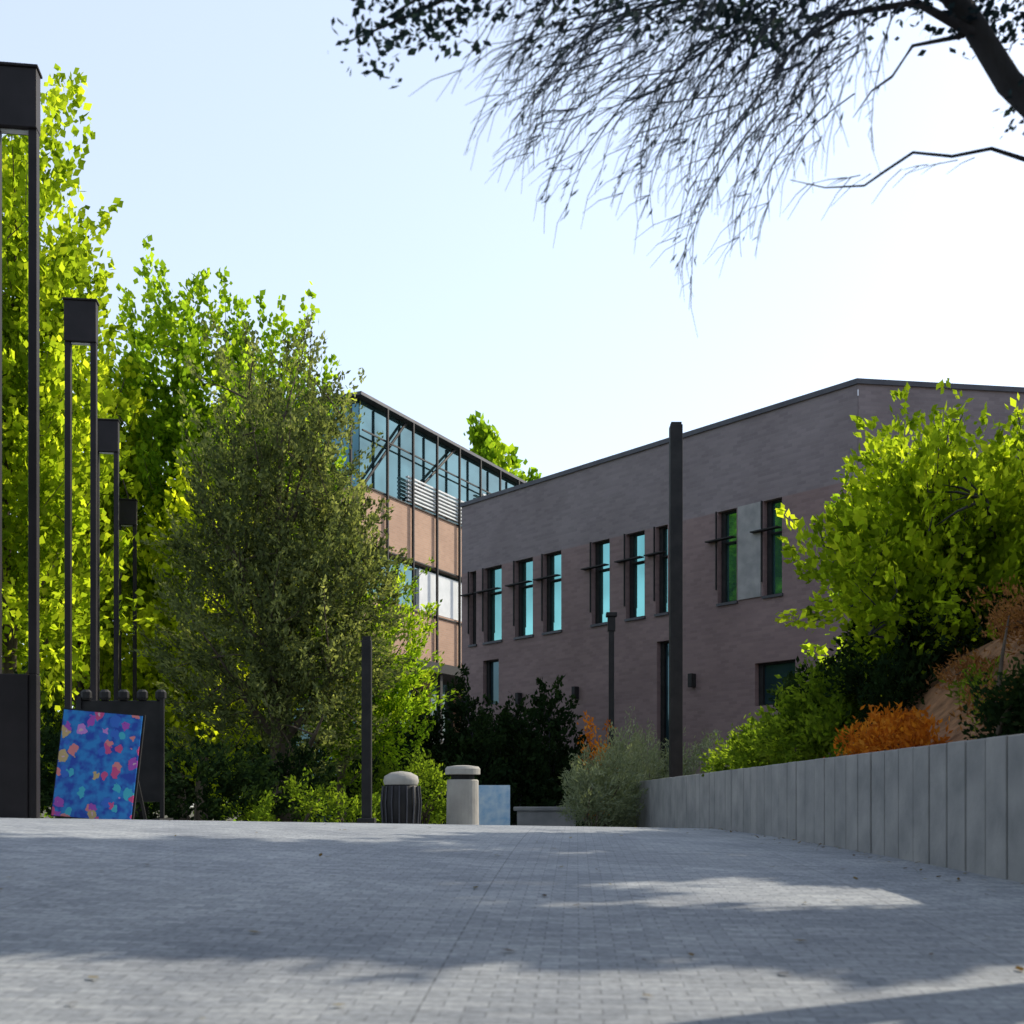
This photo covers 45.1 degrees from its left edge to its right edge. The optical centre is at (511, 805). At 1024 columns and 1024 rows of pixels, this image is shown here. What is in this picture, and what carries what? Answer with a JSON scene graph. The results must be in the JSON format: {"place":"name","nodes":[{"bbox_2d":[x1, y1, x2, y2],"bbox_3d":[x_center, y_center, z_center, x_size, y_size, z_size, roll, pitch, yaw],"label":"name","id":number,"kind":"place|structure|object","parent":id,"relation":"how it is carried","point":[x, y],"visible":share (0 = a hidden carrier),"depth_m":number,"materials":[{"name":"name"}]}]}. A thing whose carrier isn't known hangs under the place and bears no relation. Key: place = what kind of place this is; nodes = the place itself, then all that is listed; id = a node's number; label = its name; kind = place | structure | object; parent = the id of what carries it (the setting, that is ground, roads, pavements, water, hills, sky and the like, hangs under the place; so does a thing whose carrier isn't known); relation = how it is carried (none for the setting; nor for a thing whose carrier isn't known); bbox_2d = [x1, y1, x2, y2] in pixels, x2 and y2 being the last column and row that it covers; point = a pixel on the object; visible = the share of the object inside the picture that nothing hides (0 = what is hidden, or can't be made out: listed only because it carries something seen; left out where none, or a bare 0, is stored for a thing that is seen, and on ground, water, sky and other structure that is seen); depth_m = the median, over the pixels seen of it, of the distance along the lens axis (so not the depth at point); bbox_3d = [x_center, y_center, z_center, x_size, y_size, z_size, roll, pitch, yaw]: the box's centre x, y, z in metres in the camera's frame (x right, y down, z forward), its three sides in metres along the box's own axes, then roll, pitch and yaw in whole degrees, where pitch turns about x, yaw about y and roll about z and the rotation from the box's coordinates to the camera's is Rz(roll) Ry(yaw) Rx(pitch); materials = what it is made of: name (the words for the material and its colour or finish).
{"place":"outdoors","nodes":[
{"label":"outdoors","id":0,"kind":"place"},
{"bbox_2d":[40,807,244,820],"bbox_3d":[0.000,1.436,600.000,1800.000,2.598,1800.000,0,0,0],"label":"ground","id":1,"kind":"structure","parent":0,"point":[165,816],"depth_m":118.47,"materials":[{"name":"soil"}]},
{"bbox_2d":[20,650,74,817],"bbox_3d":[-17.426,-1.881,31.063,13.817,6.019,5.424,0,0,0],"label":"background hedge","id":2,"kind":"object","parent":1,"relation":"on","point":[44,702],"visible":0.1,"depth_m":30.86,"materials":[{"name":"green plant"}]},
{"bbox_2d":[2,63,159,724],"bbox_3d":[-10.742,-8.357,26.819,5.603,18.055,5.258,0,0,0],"label":"poplar tree","id":3,"kind":"object","parent":1,"relation":"on","point":[63,265],"visible":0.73,"depth_m":26.37,"materials":[{"name":"green plant"}]},
{"bbox_2d":[12,352,172,772],"bbox_3d":[-11.499,-5.776,33.008,6.003,13.264,5.041,0,0,-18],"label":"poplar tree","id":4,"kind":"object","parent":1,"relation":"on","point":[106,671],"visible":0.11,"depth_m":32.15,"materials":[{"name":"green plant"}]},
{"bbox_2d":[77,234,277,819],"bbox_3d":[-8.938,-7.365,34.144,5.435,16.494,5.540,0,0,0],"label":"poplar tree","id":5,"kind":"object","parent":1,"relation":"on","point":[165,432],"visible":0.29,"depth_m":33.11,"materials":[{"name":"green plant"}]},
{"bbox_2d":[100,451,313,820],"bbox_3d":[-7.880,-4.149,31.879,5.572,9.965,4.920,0,0,0],"label":"poplar tree","id":6,"kind":"object","parent":1,"relation":"on","point":[147,675],"visible":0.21,"depth_m":31.02,"materials":[{"name":"green plant"}]},
{"bbox_2d":[129,313,417,821],"bbox_3d":[-4.609,-4.522,23.863,5.514,10.275,4.992,0,0,0],"label":"oak tree","id":7,"kind":"object","parent":1,"relation":"on","point":[279,667],"visible":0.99,"depth_m":23.32,"materials":[{"name":"green plant"}]},
{"bbox_2d":[17,410,541,820],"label":"distant trees","id":8,"kind":"object","parent":1,"relation":"on","point":[484,439],"visible":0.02,"depth_m":78.10,"materials":[{"name":"green plant"}]},
{"bbox_2d":[13,666,547,823],"bbox_3d":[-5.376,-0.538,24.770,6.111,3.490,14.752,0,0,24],"label":"dark hedge","id":9,"kind":"object","parent":1,"relation":"on","point":[261,771],"visible":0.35,"depth_m":21.19,"materials":[{"name":"green plant"}]},
{"bbox_2d":[216,281,358,754],"bbox_3d":[-6.964,-7.096,36.105,5.418,16.040,5.239,0,0,0],"label":"poplar tree","id":10,"kind":"object","parent":1,"relation":"on","point":[275,345],"visible":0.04,"depth_m":35.26,"materials":[{"name":"green plant"}]},
{"bbox_2d":[220,744,450,823],"bbox_3d":[-3.286,-0.228,22.605,3.328,1.897,5.322,0,0,43],"label":"green shrub","id":11,"kind":"object","parent":1,"relation":"on","point":[438,814],"visible":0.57,"depth_m":21.59,"materials":[{"name":"green plant"}]},
{"bbox_2d":[357,636,375,822],"bbox_3d":[-2.120,-1.037,18.000,0.252,2.866,0.252,0,0,0],"label":"bollard light","id":12,"kind":"object","parent":1,"relation":"on","point":[366,729],"visible":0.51,"depth_m":17.93,"materials":[{"name":"brown metal"}]},
{"bbox_2d":[291,537,465,822],"bbox_3d":[-2.792,-2.499,25.657,3.752,6.289,3.406,0,0,0],"label":"oak tree","id":13,"kind":"object","parent":1,"relation":"on","point":[399,699],"visible":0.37,"depth_m":25.21,"materials":[{"name":"green plant"}]},
{"bbox_2d":[358,715,409,818],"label":"evergreen tree","id":14,"kind":"object","parent":1,"relation":"on","point":[406,733],"visible":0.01,"depth_m":37.84,"materials":[{"name":"green plant"}]},
{"bbox_2d":[293,391,525,822],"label":"glass building","id":15,"kind":"structure","parent":1,"relation":"on","point":[426,481],"depth_m":55.88,"materials":[{"name":"blue glass"}]},
{"bbox_2d":[379,694,452,822],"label":"evergreen tree","id":16,"kind":"object","parent":1,"relation":"on","point":[430,745],"visible":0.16,"depth_m":35.65,"materials":[{"name":"green plant"}]},
{"bbox_2d":[427,663,515,820],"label":"evergreen tree","id":17,"kind":"object","parent":1,"relation":"on","point":[480,751],"visible":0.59,"depth_m":34.66,"materials":[{"name":"green plant"}]},
{"bbox_2d":[475,707,538,824],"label":"evergreen tree","id":18,"kind":"object","parent":1,"relation":"on","point":[481,723],"visible":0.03,"depth_m":37.70,"materials":[{"name":"green plant"}]},
{"bbox_2d":[482,693,561,824],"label":"evergreen tree","id":19,"kind":"object","parent":1,"relation":"on","point":[534,767],"visible":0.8,"depth_m":35.59,"materials":[{"name":"green plant"}]},
{"bbox_2d":[522,675,595,825],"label":"evergreen tree","id":20,"kind":"object","parent":1,"relation":"on","point":[554,739],"visible":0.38,"depth_m":36.65,"materials":[{"name":"green plant"}]},
{"bbox_2d":[556,706,658,826],"bbox_3d":[2.069,-0.631,25.709,2.364,3.052,3.928,0,0,0],"label":"lavender shrub","id":21,"kind":"object","parent":1,"relation":"on","point":[608,775],"visible":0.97,"depth_m":24.94,"materials":[{"name":"green plant"}]},
{"bbox_2d":[577,710,617,826],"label":"orange flower spikes","id":22,"kind":"object","parent":21,"relation":"attached to","point":[589,736],"visible":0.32,"depth_m":26.28,"materials":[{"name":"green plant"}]},
{"bbox_2d":[606,612,616,824],"bbox_3d":[2.420,-1.963,30.000,0.260,5.475,0.260,0,0,0],"label":"street lamp","id":23,"kind":"object","parent":1,"relation":"on","point":[611,616],"visible":0.56,"depth_m":29.93,"materials":[{"name":"brown metal"}]},
{"bbox_2d":[462,384,857,826],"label":"facade","id":24,"kind":"structure","parent":1,"relation":"on","point":[791,456],"depth_m":37.64,"materials":[{"name":"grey brick"}]},
{"bbox_2d":[515,673,695,704],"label":"wall lights","id":25,"kind":"object","parent":24,"relation":"attached to","point":[691,683],"depth_m":40.19,"materials":[{"name":"brown metal"}]},
{"bbox_2d":[460,499,794,824],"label":"windows","id":26,"kind":"structure","parent":24,"relation":"attached to","point":[767,671],"depth_m":38.47,"materials":[{"name":"teal metal"}]},
{"bbox_2d":[460,379,856,506],"bbox_3d":[3.670,-11.021,38.703,0.410,0.138,17.100,0,0,-39],"label":"coping","id":27,"kind":"object","parent":24,"relation":"on","point":[827,390],"visible":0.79,"depth_m":37.14,"materials":[{"name":"black metal"}]},
{"bbox_2d":[738,501,761,599],"bbox_3d":[6.695,-7.175,34.743,0.046,2.650,0.820,0,0,-39],"label":"infill panel","id":28,"kind":"object","parent":24,"relation":"attached to","point":[749,562],"visible":1,"depth_m":34.71,"materials":[{"name":"concrete"}]},
{"bbox_2d":[669,422,682,776],"bbox_3d":[3.190,-3.426,24.000,0.432,8.048,0.432,0,0,0],"label":"tall light pole","id":29,"kind":"object","parent":1,"relation":"on","point":[675,599],"visible":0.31,"depth_m":23.88,"materials":[{"name":"brown metal"}]},
{"bbox_2d":[623,720,730,826],"bbox_3d":[3.645,-0.460,28.299,3.441,3.125,2.293,0,0,-28],"label":"lavender shrub","id":30,"kind":"object","parent":1,"relation":"on","point":[660,765],"visible":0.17,"depth_m":28.08,"materials":[{"name":"green plant"}]},
{"bbox_2d":[636,734,1023,882],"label":"retaining wall","id":31,"kind":"structure","parent":1,"relation":"on","point":[957,805],"depth_m":11.54,"materials":[{"name":"concrete"}]},
{"bbox_2d":[811,630,1023,758],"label":"planted mound","id":32,"kind":"object","parent":1,"relation":"on","point":[937,703],"visible":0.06,"depth_m":13.12,"materials":[{"name":"brown soil"}]},
{"bbox_2d":[327,0,1023,336],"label":"overhanging tree","id":33,"kind":"object","parent":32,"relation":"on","point":[968,20],"visible":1,"depth_m":6.06,"materials":[{"name":"black plant"}]},
{"bbox_2d":[697,644,875,776],"bbox_3d":[3.811,-1.012,17.386,1.635,2.031,5.948,0,0,-9],"label":"green groundcover","id":34,"kind":"object","parent":32,"relation":"on","point":[809,725],"visible":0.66,"depth_m":15.93,"materials":[{"name":"green plant"}]},
{"bbox_2d":[823,702,952,757],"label":"orange grass","id":35,"kind":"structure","parent":32,"relation":"on","point":[910,728],"depth_m":12.61,"materials":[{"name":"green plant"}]},
{"bbox_2d":[766,568,1023,752],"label":"dark groundcover","id":36,"kind":"object","parent":32,"relation":"on","point":[910,663],"visible":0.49,"depth_m":14.47,"materials":[{"name":"green plant"}]},
{"bbox_2d":[775,378,1023,696],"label":"maple tree","id":37,"kind":"object","parent":32,"relation":"on","point":[962,491],"visible":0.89,"depth_m":14.59,"materials":[{"name":"green plant"}]},
{"bbox_2d":[799,457,1020,683],"bbox_3d":[6.559,-3.106,16.861,5.087,3.500,3.033,0,0,0],"label":"maple tree","id":38,"kind":"object","parent":32,"relation":"on","point":[810,647],"visible":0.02,"depth_m":17.14,"materials":[{"name":"green plant"}]},
{"bbox_2d":[925,575,1023,730],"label":"russet groundcover","id":39,"kind":"object","parent":32,"relation":"on","point":[1014,621],"visible":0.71,"depth_m":12.34,"materials":[{"name":"brown plant"}]},
{"bbox_2d":[939,647,1013,738],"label":"green tufts","id":40,"kind":"object","parent":32,"relation":"on","point":[980,676],"visible":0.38,"depth_m":12.08,"materials":[{"name":"green plant"}]},
{"bbox_2d":[954,651,1023,739],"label":"dark shrub","id":41,"kind":"object","parent":32,"relation":"on","point":[1002,718],"visible":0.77,"depth_m":9.86,"materials":[{"name":"green plant"}]},
{"bbox_2d":[858,384,1023,547],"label":"side facade","id":42,"kind":"structure","parent":1,"relation":"on","point":[875,400],"depth_m":32.30,"materials":[{"name":"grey brick"}]},
{"bbox_2d":[856,378,1023,392],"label":"side coping","id":43,"kind":"object","parent":42,"relation":"on","point":[864,381],"visible":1,"depth_m":32.27,"materials":[{"name":"black metal"}]},
{"bbox_2d":[0,818,1023,1023],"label":"plaza pavement","id":44,"kind":"structure","parent":0,"point":[385,923],"depth_m":6.05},
{"bbox_2d":[0,61,42,817],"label":"light pylon","id":45,"kind":"object","parent":44,"relation":"on","point":[19,693],"visible":0.85,"depth_m":12.46,"materials":[{"name":"metal"}]},
{"bbox_2d":[62,297,99,818],"bbox_3d":[-6.380,-3.497,18.250,0.490,7.967,0.220,0,0,-8],"label":"light pylon","id":46,"kind":"object","parent":44,"relation":"on","point":[80,321],"visible":0.52,"depth_m":18.19,"materials":[{"name":"metal"}]},
{"bbox_2d":[50,708,146,819],"bbox_3d":[-4.727,-0.459,14.378,1.045,1.330,0.780,0,0,0],"label":"poster sign","id":47,"kind":"object","parent":44,"relation":"on","point":[98,765],"visible":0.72,"depth_m":14.04,"materials":[{"name":"printed poster graphic"},{"name":"dark metal frame"}]},
{"bbox_2d":[98,418,120,700],"bbox_3d":[-7.860,-3.413,23.900,0.490,8.134,0.220,0,0,-8],"label":"light pylon","id":48,"kind":"object","parent":44,"relation":"on","point":[108,436],"visible":0.38,"depth_m":23.86,"materials":[{"name":"metal"}]},
{"bbox_2d":[68,689,172,819],"bbox_3d":[-4.815,-0.615,15.200,1.110,1.633,0.600,0,0,0],"label":"display stand","id":49,"kind":"object","parent":44,"relation":"on","point":[151,777],"visible":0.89,"depth_m":15.18,"materials":[{"name":"brown metal"}]},
{"bbox_2d":[119,498,137,819],"bbox_3d":[-9.400,-3.320,30.100,0.490,8.320,0.220,0,0,-8],"label":"light pylon","id":50,"kind":"object","parent":44,"relation":"on","point":[127,512],"visible":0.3,"depth_m":30.06,"materials":[{"name":"metal"}]},
{"bbox_2d":[137,802,148,819],"bbox_3d":[-10.900,-3.228,36.200,0.490,8.503,0.220,0,0,-8],"label":"light pylon","id":51,"kind":"object","parent":44,"relation":"on","point":[141,814],"visible":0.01,"depth_m":36.10,"materials":[{"name":"metal"}]},
{"bbox_2d":[380,771,421,823],"bbox_3d":[-1.800,-0.102,20.001,0.677,0.920,0.675,0,0,0],"label":"round litter bin","id":52,"kind":"object","parent":44,"relation":"on","point":[401,801],"visible":0.81,"depth_m":19.76,"materials":[{"name":"brown metal"}]},
{"bbox_2d":[445,765,479,824],"bbox_3d":[-0.840,-0.148,21.000,0.600,1.080,0.600,0,0,0],"label":"concrete litter bin","id":53,"kind":"object","parent":44,"relation":"on","point":[462,796],"visible":0.86,"depth_m":20.77,"materials":[{"name":"grey concrete"}]},
{"bbox_2d":[479,785,509,824],"bbox_3d":[-0.380,0.049,25.708,0.680,0.964,0.407,0,0,0],"label":"sandwich board","id":54,"kind":"object","parent":44,"relation":"on","point":[494,804],"visible":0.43,"depth_m":25.60,"materials":[{"name":"blue metal"}]},
{"bbox_2d":[0,820,1023,1018],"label":"fallen leaves","id":55,"kind":"object","parent":44,"relation":"on","point":[1016,967],"visible":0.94,"depth_m":7.33,"materials":[{"name":"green plant"}]},
{"bbox_2d":[513,807,575,825],"bbox_3d":[0.750,0.323,27.000,1.440,0.610,0.500,0,0,0],"label":"concrete bench","id":56,"kind":"object","parent":44,"relation":"on","point":[537,816],"visible":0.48,"depth_m":26.80,"materials":[{"name":"grey concrete"}]},
{"bbox_2d":[0,0,1023,806],"label":"sky","id":57,"kind":"structure","parent":0,"point":[228,133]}
]}

